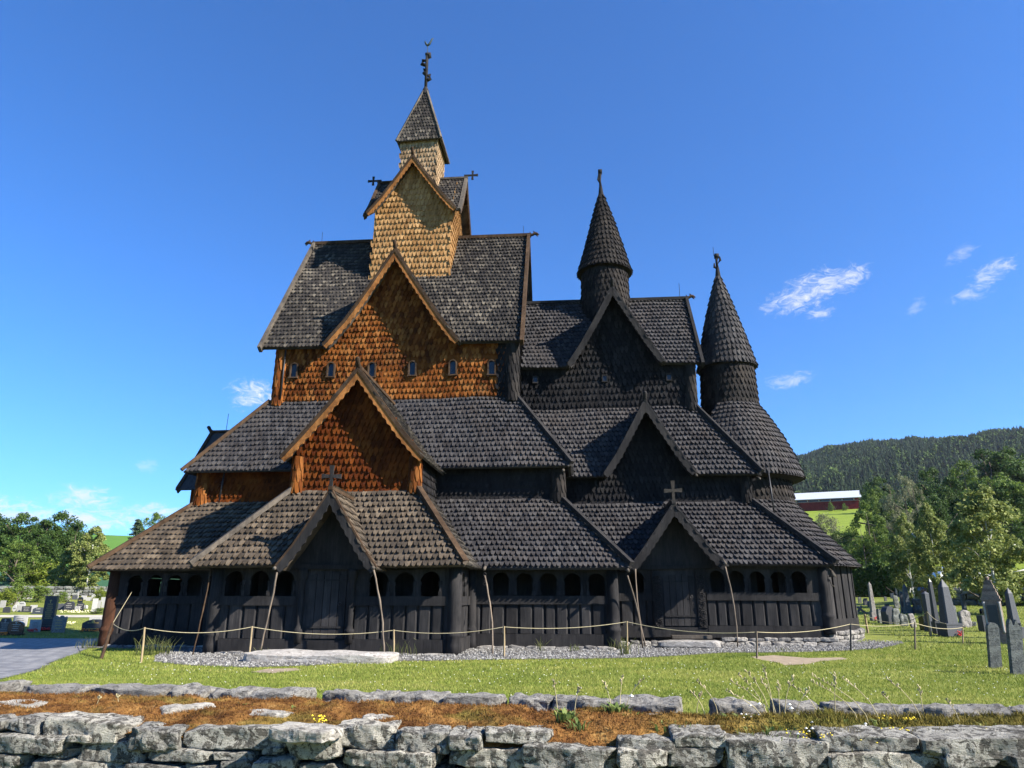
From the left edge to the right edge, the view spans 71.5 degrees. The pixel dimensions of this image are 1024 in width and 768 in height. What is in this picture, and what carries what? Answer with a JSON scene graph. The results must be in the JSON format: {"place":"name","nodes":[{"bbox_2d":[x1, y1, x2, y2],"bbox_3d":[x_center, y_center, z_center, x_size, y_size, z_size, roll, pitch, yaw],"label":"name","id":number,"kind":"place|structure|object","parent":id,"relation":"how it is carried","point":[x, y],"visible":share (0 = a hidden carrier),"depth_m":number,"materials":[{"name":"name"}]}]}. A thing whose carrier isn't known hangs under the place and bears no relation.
{"place":"outdoors","nodes":[
{"label":"outdoors","id":0,"kind":"place"},
{"bbox_2d":[0,638,96,677],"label":"path","id":1,"kind":"structure","parent":0,"point":[20,655],"depth_m":21.08,"materials":[{"name":"stone"}]},
{"bbox_2d":[0,615,101,616],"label":"gravel path","id":2,"kind":"structure","parent":0,"point":[57,615],"depth_m":50.73,"materials":[{"name":"grey gravel"}]},
{"bbox_2d":[0,506,1023,713],"bbox_3d":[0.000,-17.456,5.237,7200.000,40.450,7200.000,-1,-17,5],"label":"ground","id":3,"kind":"structure","parent":0,"point":[845,517],"depth_m":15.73,"materials":[{"name":"green plant"}]},
{"bbox_2d":[0,618,12,635],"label":"gravestone","id":4,"kind":"object","parent":3,"relation":"on","point":[4,623],"visible":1,"depth_m":39.02,"materials":[{"name":"stone"}]},
{"bbox_2d":[0,586,19,605],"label":"shrub","id":5,"kind":"object","parent":3,"relation":"on","point":[12,597],"visible":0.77,"depth_m":58.45,"materials":[{"name":"green plant"}]},
{"bbox_2d":[6,621,24,635],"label":"gravestone","id":6,"kind":"object","parent":3,"relation":"on","point":[15,628],"visible":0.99,"depth_m":38.99,"materials":[{"name":"black stone"}]},
{"bbox_2d":[0,578,34,603],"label":"shrub","id":7,"kind":"object","parent":3,"relation":"on","point":[23,592],"visible":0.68,"depth_m":60.61,"materials":[{"name":"green plant"}]},
{"bbox_2d":[13,616,28,625],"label":"gravestone","id":8,"kind":"object","parent":3,"relation":"on","point":[24,619],"visible":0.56,"depth_m":43.74,"materials":[{"name":"white stone"}]},
{"bbox_2d":[0,539,43,585],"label":"broadleaf tree","id":9,"kind":"object","parent":3,"relation":"on","point":[19,562],"visible":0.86,"depth_m":83.83,"materials":[{"name":"green plant"}]},
{"bbox_2d":[0,512,53,584],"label":"broadleaf tree","id":10,"kind":"object","parent":3,"relation":"on","point":[7,529],"visible":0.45,"depth_m":94.92,"materials":[{"name":"green plant"}]},
{"bbox_2d":[0,528,61,582],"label":"broadleaf tree","id":11,"kind":"object","parent":3,"relation":"on","point":[36,540],"visible":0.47,"depth_m":87.94,"materials":[{"name":"green plant"}]},
{"bbox_2d":[27,619,41,631],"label":"gravestone","id":12,"kind":"object","parent":3,"relation":"on","point":[35,625],"visible":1,"depth_m":41.07,"materials":[{"name":"white stone"}]},
{"bbox_2d":[31,607,43,613],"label":"gravestone","id":13,"kind":"object","parent":3,"relation":"on","point":[38,610],"visible":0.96,"depth_m":52.10,"materials":[{"name":"grey stone"}]},
{"bbox_2d":[2,518,72,569],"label":"broadleaf tree","id":14,"kind":"object","parent":3,"relation":"on","point":[47,524],"visible":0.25,"depth_m":100.58,"materials":[{"name":"green plant"}]},
{"bbox_2d":[3,558,77,589],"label":"shrub","id":15,"kind":"object","parent":3,"relation":"on","point":[37,580],"visible":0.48,"depth_m":83.95,"materials":[{"name":"green plant"}]},
{"bbox_2d":[28,585,55,602],"bbox_3d":[-41.689,18.767,63.098,2.506,1.773,2.234,5,-18,-17],"label":"shrub","id":16,"kind":"object","parent":3,"relation":"on","point":[43,591],"visible":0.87,"depth_m":62.92,"materials":[{"name":"green plant"}]},
{"bbox_2d":[40,596,59,630],"bbox_3d":[-27.492,13.597,42.214,0.716,1.952,0.994,4,-17,-14],"label":"gravestone","id":17,"kind":"object","parent":3,"relation":"on","point":[50,608],"visible":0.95,"depth_m":42.22,"materials":[{"name":"stone"}]},
{"bbox_2d":[0,586,107,595],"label":"stone wall","id":18,"kind":"structure","parent":3,"relation":"on","point":[70,590],"depth_m":71.73,"materials":[{"name":"stone"}]},
{"bbox_2d":[26,510,91,560],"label":"broadleaf tree","id":19,"kind":"object","parent":3,"relation":"on","point":[62,516],"visible":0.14,"depth_m":106.34,"materials":[{"name":"green plant"}]},
{"bbox_2d":[51,615,67,632],"bbox_3d":[-26.253,13.925,41.255,0.691,0.942,0.262,4,-17,-12],"label":"gravestone","id":20,"kind":"object","parent":3,"relation":"on","point":[59,624],"visible":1,"depth_m":41.15,"materials":[{"name":"stone"}]},
{"bbox_2d":[57,591,70,601],"bbox_3d":[-40.480,19.219,64.005,1.840,1.207,1.707,9,-19,-27],"label":"shrub","id":21,"kind":"object","parent":3,"relation":"on","point":[63,595],"visible":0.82,"depth_m":63.93,"materials":[{"name":"green plant"}]},
{"bbox_2d":[46,544,88,589],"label":"birch tree","id":22,"kind":"object","parent":3,"relation":"on","point":[67,552],"visible":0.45,"depth_m":75.27,"materials":[{"name":"green plant"}]},
{"bbox_2d":[62,601,74,610],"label":"gravestone","id":23,"kind":"object","parent":3,"relation":"on","point":[69,605],"visible":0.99,"depth_m":55.69,"materials":[{"name":"stone"}]},
{"bbox_2d":[44,519,97,565],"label":"broadleaf tree","id":24,"kind":"object","parent":3,"relation":"on","point":[64,539],"visible":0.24,"depth_m":99.83,"materials":[{"name":"green plant"}]},
{"bbox_2d":[63,526,111,590],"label":"birch tree","id":25,"kind":"object","parent":3,"relation":"on","point":[85,549],"visible":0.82,"depth_m":73.42,"materials":[{"name":"green plant"}]},
{"bbox_2d":[80,619,101,631],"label":"gravestone","id":26,"kind":"object","parent":3,"relation":"on","point":[93,625],"visible":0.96,"depth_m":42.12,"materials":[{"name":"stone"}]},
{"bbox_2d":[91,598,98,611],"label":"gravestone","id":27,"kind":"object","parent":3,"relation":"on","point":[95,603],"visible":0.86,"depth_m":55.39,"materials":[{"name":"white stone"}]},
{"bbox_2d":[86,587,106,599],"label":"shrub","id":28,"kind":"object","parent":3,"relation":"on","point":[102,591],"visible":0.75,"depth_m":66.88,"materials":[{"name":"green plant"}]},
{"bbox_2d":[99,622,113,659],"bbox_3d":[-10.986,7.014,19.264,0.090,1.014,1.777,7,-18,-22],"label":"rope post","id":29,"kind":"object","parent":3,"relation":"on","point":[106,641],"visible":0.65,"depth_m":19.26,"materials":[{"name":"brown wood"}]},
{"bbox_2d":[113,592,962,634],"bbox_3d":[1.581,6.827,21.303,28.387,1.216,6.128,1,-17,-2],"label":"rope","id":30,"kind":"object","parent":29,"relation":"attached to","point":[502,627],"visible":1,"depth_m":19.47,"materials":[{"name":"beige fabric"}]},
{"bbox_2d":[127,519,142,539],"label":"pine tree","id":31,"kind":"object","parent":3,"relation":"on","point":[137,525],"visible":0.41,"depth_m":148.19,"materials":[{"name":"green plant"}]},
{"bbox_2d":[140,627,145,662],"bbox_3d":[-9.193,6.545,17.699,0.090,0.935,0.056,-1,-17,5],"label":"rope post","id":32,"kind":"object","parent":3,"relation":"on","point":[142,650],"visible":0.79,"depth_m":17.69,"materials":[{"name":"brown wood"}]},
{"bbox_2d":[132,512,165,536],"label":"broadleaf tree","id":33,"kind":"object","parent":3,"relation":"on","point":[157,516],"visible":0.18,"depth_m":176.17,"materials":[{"name":"green plant"}]},
{"bbox_2d":[255,668,299,672],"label":"bare soil","id":34,"kind":"structure","parent":3,"relation":"on","point":[276,670],"depth_m":15.67,"materials":[{"name":"beige soil"}]},
{"bbox_2d":[243,649,398,663],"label":"step slab","id":35,"kind":"structure","parent":3,"relation":"on","point":[313,656],"depth_m":17.55,"materials":[{"name":"grey stone"}]},
{"bbox_2d":[86,38,864,654],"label":"stave church","id":36,"kind":"structure","parent":3,"relation":"on","point":[440,422],"depth_m":26.44,"materials":[{"name":"wood"}]},
{"bbox_2d":[671,635,711,638],"bbox_3d":[5.982,8.427,23.703,1.300,0.100,0.350,-1,-17,5],"label":"door step","id":37,"kind":"object","parent":36,"relation":"attached to","point":[691,636],"depth_m":23.54,"materials":[{"name":"grey stone"}]},
{"bbox_2d":[89,639,903,666],"bbox_3d":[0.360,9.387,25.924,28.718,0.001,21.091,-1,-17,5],"label":"gravel","id":38,"kind":"structure","parent":3,"relation":"on","point":[305,664],"depth_m":20.03,"materials":[{"name":"grey gravel"}]},
{"bbox_2d":[192,569,211,654],"bbox_3d":[-8.788,6.448,20.189,0.064,2.365,0.874,2,-17,-7],"label":"drain pole","id":39,"kind":"object","parent":38,"relation":"on","point":[202,612],"visible":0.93,"depth_m":20.15,"materials":[{"name":"brown wood"}]},
{"bbox_2d":[259,572,277,649],"bbox_3d":[-6.848,6.452,19.986,0.598,2.242,0.070,-14,-22,39],"label":"drain pole","id":40,"kind":"object","parent":38,"relation":"on","point":[261,645],"visible":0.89,"depth_m":19.97,"materials":[{"name":"brown wood"}]},
{"bbox_2d":[373,570,384,651],"bbox_3d":[-3.658,6.248,19.521,0.535,2.354,0.078,-6,-18,20],"label":"drain pole","id":41,"kind":"object","parent":38,"relation":"on","point":[379,598],"visible":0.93,"depth_m":19.48,"materials":[{"name":"brown wood"}]},
{"bbox_2d":[483,572,493,653],"bbox_3d":[-0.678,6.812,21.282,0.143,2.312,1.575,4,-17,-12],"label":"drain pole","id":42,"kind":"object","parent":38,"relation":"on","point":[485,580],"visible":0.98,"depth_m":21.43,"materials":[{"name":"brown wood"}]},
{"bbox_2d":[627,575,642,647],"bbox_3d":[3.902,7.166,22.319,0.121,2.218,1.142,-9,-19,28],"label":"drain pole","id":43,"kind":"object","parent":38,"relation":"on","point":[637,610],"visible":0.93,"depth_m":22.30,"materials":[{"name":"brown wood"}]},
{"bbox_2d":[635,569,645,646],"bbox_3d":[4.217,7.355,23.404,0.296,2.472,0.103,-14,-22,39],"label":"drain pole","id":44,"kind":"object","parent":38,"relation":"on","point":[638,608],"visible":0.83,"depth_m":23.43,"materials":[{"name":"brown wood"}]},
{"bbox_2d":[657,640,720,647],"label":"step slab","id":45,"kind":"structure","parent":38,"relation":"on","point":[693,643],"depth_m":22.50,"materials":[{"name":"grey stone"}]},
{"bbox_2d":[725,567,738,646],"bbox_3d":[7.219,7.302,23.357,0.254,2.536,0.063,-1,-17,5],"label":"drain pole","id":46,"kind":"object","parent":38,"relation":"on","point":[733,606],"visible":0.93,"depth_m":23.33,"materials":[{"name":"brown wood"}]},
{"bbox_2d":[0,679,1023,767],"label":"dry stone wall","id":47,"kind":"structure","parent":3,"relation":"on","point":[141,725],"depth_m":3.44,"materials":[{"name":"grey stone"}]},
{"bbox_2d":[97,664,959,722],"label":"seed stalks","id":48,"kind":"object","parent":47,"relation":"on","point":[693,693],"visible":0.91,"depth_m":3.62,"materials":[{"name":"plant"}]},
{"bbox_2d":[239,702,995,740],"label":"wall weeds","id":49,"kind":"object","parent":47,"relation":"on","point":[563,714],"depth_m":3.49,"materials":[{"name":"green plant"}]},
{"bbox_2d":[311,714,986,742],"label":"stonecrop flowers","id":50,"kind":"object","parent":47,"relation":"on","point":[319,719],"visible":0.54,"depth_m":3.48,"materials":[{"name":"yellow plant"}]},
{"bbox_2d":[629,694,866,734],"bbox_3d":[1.144,1.581,3.420,1.052,0.118,0.538,2,-17,-6],"label":"wall clover","id":51,"kind":"object","parent":47,"relation":"on","point":[759,703],"depth_m":3.34,"materials":[{"name":"white plant"}]},
{"bbox_2d":[75,635,974,655],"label":"weeds","id":52,"kind":"object","parent":3,"relation":"on","point":[153,651],"visible":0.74,"depth_m":20.05,"materials":[{"name":"green plant"}]},
{"bbox_2d":[122,658,1019,706],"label":"clover flowers","id":53,"kind":"object","parent":3,"relation":"on","point":[633,663],"visible":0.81,"depth_m":14.17,"materials":[{"name":"white plant"}]},
{"bbox_2d":[753,655,845,664],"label":"bare soil","id":54,"kind":"structure","parent":3,"relation":"on","point":[787,660],"depth_m":18.44,"materials":[{"name":"beige soil"}]},
{"bbox_2d":[794,490,860,510],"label":"red barn","id":55,"kind":"structure","parent":3,"relation":"on","point":[817,501],"depth_m":227.79,"materials":[{"name":"wood"}]},
{"bbox_2d":[815,512,843,539],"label":"shrub","id":56,"kind":"object","parent":3,"relation":"on","point":[834,527],"visible":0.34,"depth_m":134.71,"materials":[{"name":"green plant"}]},
{"bbox_2d":[830,530,851,549],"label":"shrub","id":57,"kind":"object","parent":3,"relation":"on","point":[833,536],"visible":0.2,"depth_m":111.29,"materials":[{"name":"green plant"}]},
{"bbox_2d":[837,532,872,554],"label":"shrub","id":58,"kind":"object","parent":3,"relation":"on","point":[843,540],"visible":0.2,"depth_m":104.18,"materials":[{"name":"green plant"}]},
{"bbox_2d":[868,582,876,620],"bbox_3d":[18.580,11.166,36.583,0.386,1.925,0.582,1,-17,-3],"label":"gravestone","id":59,"kind":"object","parent":3,"relation":"on","point":[872,613],"visible":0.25,"depth_m":36.62,"materials":[{"name":"stone"}]},
{"bbox_2d":[861,485,894,533],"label":"broadleaf tree","id":60,"kind":"object","parent":3,"relation":"on","point":[873,495],"visible":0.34,"depth_m":123.46,"materials":[{"name":"green plant"}]},
{"bbox_2d":[860,514,898,565],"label":"alder tree","id":61,"kind":"object","parent":3,"relation":"on","point":[878,550],"visible":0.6,"depth_m":80.12,"materials":[{"name":"green plant"}]},
{"bbox_2d":[856,476,902,528],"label":"broadleaf tree","id":62,"kind":"object","parent":3,"relation":"on","point":[871,485],"visible":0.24,"depth_m":155.01,"materials":[{"name":"green plant"}]},
{"bbox_2d":[852,559,910,596],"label":"hedge","id":63,"kind":"object","parent":3,"relation":"on","point":[875,573],"visible":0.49,"depth_m":68.21,"materials":[{"name":"green plant"}]},
{"bbox_2d":[880,606,892,623],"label":"gravestone","id":64,"kind":"object","parent":3,"relation":"on","point":[886,614],"visible":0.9,"depth_m":34.03,"materials":[{"name":"stone"}]},
{"bbox_2d":[870,496,913,537],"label":"broadleaf tree","id":65,"kind":"object","parent":3,"relation":"on","point":[881,511],"visible":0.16,"depth_m":121.73,"materials":[{"name":"green plant"}]},
{"bbox_2d":[891,608,899,624],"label":"gravestone","id":66,"kind":"object","parent":3,"relation":"on","point":[895,614],"visible":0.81,"depth_m":33.64,"materials":[{"name":"stone"}]},
{"bbox_2d":[843,500,959,565],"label":"alder tree","id":67,"kind":"object","parent":3,"relation":"on","point":[868,535],"visible":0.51,"depth_m":84.68,"materials":[{"name":"green plant"}]},
{"bbox_2d":[878,472,927,555],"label":"willow tree","id":68,"kind":"object","parent":3,"relation":"on","point":[889,503],"visible":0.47,"depth_m":102.28,"materials":[{"name":"green plant"}]},
{"bbox_2d":[899,614,908,625],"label":"gravestone","id":69,"kind":"object","parent":3,"relation":"on","point":[902,618],"visible":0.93,"depth_m":32.54,"materials":[{"name":"stone"}]},
{"bbox_2d":[881,513,927,598],"bbox_3d":[29.689,13.553,52.748,3.181,8.048,3.491,9,-19,-26],"label":"birch tree","id":70,"kind":"object","parent":3,"relation":"on","point":[902,574],"visible":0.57,"depth_m":52.85,"materials":[{"name":"green plant"}]},
{"bbox_2d":[902,584,913,613],"bbox_3d":[23.221,12.646,41.889,0.450,1.699,0.364,0,-17,-1],"label":"gravestone","id":71,"kind":"object","parent":3,"relation":"on","point":[907,608],"visible":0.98,"depth_m":41.75,"materials":[{"name":"grey stone"}]},
{"bbox_2d":[907,613,916,627],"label":"gravestone","id":72,"kind":"object","parent":3,"relation":"on","point":[910,616],"visible":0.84,"depth_m":31.54,"materials":[{"name":"stone"}]},
{"bbox_2d":[899,493,934,539],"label":"broadleaf tree","id":73,"kind":"object","parent":3,"relation":"on","point":[918,496],"visible":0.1,"depth_m":116.79,"materials":[{"name":"green plant"}]},
{"bbox_2d":[912,599,922,613],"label":"gravestone","id":74,"kind":"object","parent":3,"relation":"on","point":[917,606],"visible":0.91,"depth_m":41.53,"materials":[{"name":"stone"}]},
{"bbox_2d":[918,616,924,629],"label":"gravestone","id":75,"kind":"object","parent":3,"relation":"on","point":[921,619],"visible":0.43,"depth_m":30.27,"materials":[{"name":"black stone"}]},
{"bbox_2d":[917,587,926,611],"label":"gravestone","id":76,"kind":"object","parent":3,"relation":"on","point":[920,590],"visible":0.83,"depth_m":43.85,"materials":[{"name":"black stone"}]},
{"bbox_2d":[921,591,931,631],"bbox_3d":[17.469,9.539,29.860,0.370,1.612,0.299,3,-17,-9],"label":"gravestone","id":77,"kind":"object","parent":3,"relation":"on","point":[925,600],"visible":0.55,"depth_m":29.83,"materials":[{"name":"grey stone"}]},
{"bbox_2d":[906,467,951,510],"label":"broadleaf tree","id":78,"kind":"object","parent":3,"relation":"on","point":[925,489],"visible":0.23,"depth_m":128.88,"materials":[{"name":"green plant"}]},
{"bbox_2d":[899,502,960,601],"bbox_3d":[28.958,12.304,48.667,3.500,8.489,3.371,2,-17,-6],"label":"birch tree","id":79,"kind":"object","parent":3,"relation":"on","point":[929,557],"visible":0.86,"depth_m":48.77,"materials":[{"name":"green plant"}]},
{"bbox_2d":[927,579,939,633],"bbox_3d":[17.099,8.995,28.845,0.309,2.146,0.249,3,-17,-9],"label":"gravestone","id":80,"kind":"object","parent":3,"relation":"on","point":[934,610],"visible":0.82,"depth_m":28.76,"materials":[{"name":"stone"}]},
{"bbox_2d":[912,494,956,563],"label":"broadleaf tree","id":81,"kind":"object","parent":3,"relation":"on","point":[939,510],"visible":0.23,"depth_m":88.71,"materials":[{"name":"green plant"}]},
{"bbox_2d":[924,485,956,542],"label":"broadleaf tree","id":82,"kind":"object","parent":3,"relation":"on","point":[945,491],"visible":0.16,"depth_m":106.35,"materials":[{"name":"green plant"}]},
{"bbox_2d":[934,475,964,525],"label":"broadleaf tree","id":83,"kind":"object","parent":3,"relation":"on","point":[954,483],"visible":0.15,"depth_m":110.03,"materials":[{"name":"green plant"}]},
{"bbox_2d":[936,579,963,635],"bbox_3d":[16.971,8.718,27.786,0.709,2.132,0.572,3,-17,-9],"label":"gravestone","id":84,"kind":"object","parent":3,"relation":"on","point":[947,615],"visible":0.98,"depth_m":27.59,"materials":[{"name":"grey stone"}]},
{"bbox_2d":[938,459,982,497],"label":"broadleaf tree","id":85,"kind":"object","parent":3,"relation":"on","point":[956,472],"visible":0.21,"depth_m":126.73,"materials":[{"name":"green plant"}]},
{"bbox_2d":[943,523,979,578],"bbox_3d":[33.342,13.894,52.934,2.707,7.044,2.971,2,-17,-8],"label":"birch tree","id":86,"kind":"object","parent":3,"relation":"on","point":[950,536],"visible":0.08,"depth_m":52.84,"materials":[{"name":"green plant"}]},
{"bbox_2d":[899,587,1023,605],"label":"grass bank","id":87,"kind":"structure","parent":3,"relation":"on","point":[936,602],"depth_m":54.36,"materials":[{"name":"green plant"}]},
{"bbox_2d":[960,594,966,609],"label":"gravestone","id":88,"kind":"object","parent":3,"relation":"on","point":[963,602],"visible":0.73,"depth_m":40.41,"materials":[{"name":"grey stone"}]},
{"bbox_2d":[957,610,971,627],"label":"gravestone","id":89,"kind":"object","parent":3,"relation":"on","point":[964,618],"visible":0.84,"depth_m":31.36,"materials":[{"name":"stone"}]},
{"bbox_2d":[946,499,1008,566],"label":"broadleaf tree","id":90,"kind":"object","parent":3,"relation":"on","point":[983,554],"visible":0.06,"depth_m":81.95,"materials":[{"name":"green plant"}]},
{"bbox_2d":[935,587,1023,605],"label":"stone wall","id":91,"kind":"structure","parent":3,"relation":"on","point":[970,598],"depth_m":49.64,"materials":[{"name":"stone"}]},
{"bbox_2d":[938,484,1023,605],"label":"birch tree","id":92,"kind":"object","parent":3,"relation":"on","point":[982,513],"visible":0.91,"depth_m":40.43,"materials":[{"name":"green plant"}]},
{"bbox_2d":[976,615,985,631],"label":"gravestone","id":93,"kind":"object","parent":3,"relation":"on","point":[981,622],"visible":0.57,"depth_m":29.21,"materials":[{"name":"stone"}]},
{"bbox_2d":[950,480,1016,520],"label":"broadleaf tree","id":94,"kind":"object","parent":3,"relation":"on","point":[975,485],"visible":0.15,"depth_m":101.89,"materials":[{"name":"green plant"}]},
{"bbox_2d":[953,448,1023,516],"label":"broadleaf tree","id":95,"kind":"object","parent":3,"relation":"on","point":[1015,467],"visible":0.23,"depth_m":132.71,"materials":[{"name":"green plant"}]},
{"bbox_2d":[960,472,1023,544],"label":"broadleaf tree","id":96,"kind":"object","parent":3,"relation":"on","point":[1020,486],"visible":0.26,"depth_m":97.44,"materials":[{"name":"green plant"}]},
{"bbox_2d":[980,577,1006,643],"bbox_3d":[16.762,7.870,24.796,0.666,2.214,0.520,-12,-20,35],"label":"monument","id":97,"kind":"object","parent":3,"relation":"on","point":[990,598],"visible":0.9,"depth_m":24.67,"materials":[{"name":"grey stone"}]},
{"bbox_2d":[985,622,1002,668],"bbox_3d":[11.052,5.996,16.318,0.233,0.997,0.140,2,-16,13],"label":"gravestone","id":98,"kind":"object","parent":3,"relation":"on","point":[993,645],"visible":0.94,"depth_m":16.27,"materials":[{"name":"stone"}]},
{"bbox_2d":[979,446,1023,513],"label":"broadleaf tree","id":99,"kind":"object","parent":3,"relation":"on","point":[1010,451],"visible":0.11,"depth_m":135.65,"materials":[{"name":"green plant"}]},
{"bbox_2d":[990,481,1023,549],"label":"broadleaf tree","id":100,"kind":"object","parent":3,"relation":"on","point":[1019,525],"visible":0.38,"depth_m":95.56,"materials":[{"name":"green plant"}]},
{"bbox_2d":[1005,619,1023,674],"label":"gravestone","id":101,"kind":"object","parent":3,"relation":"on","point":[1014,636],"visible":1,"depth_m":14.98,"materials":[{"name":"stone"}]},
{"bbox_2d":[1005,588,1023,638],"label":"gravestone","id":102,"kind":"object","parent":3,"relation":"on","point":[1011,610],"visible":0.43,"depth_m":26.38,"materials":[{"name":"grey stone"}]},
{"bbox_2d":[0,0,1023,535],"label":"sky","id":103,"kind":"structure","parent":0,"point":[853,170],"materials":[{"name":"blue"}]},
{"bbox_3d":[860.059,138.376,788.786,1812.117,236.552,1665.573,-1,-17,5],"label":"hill","id":104,"kind":"structure","parent":0,"visible":0},
{"bbox_2d":[793,426,1023,505],"bbox_3d":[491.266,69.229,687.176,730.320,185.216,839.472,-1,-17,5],"label":"conifer forest","id":105,"kind":"object","parent":104,"relation":"on","point":[879,464],"visible":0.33,"depth_m":678.01,"materials":[{"name":"green plant"}]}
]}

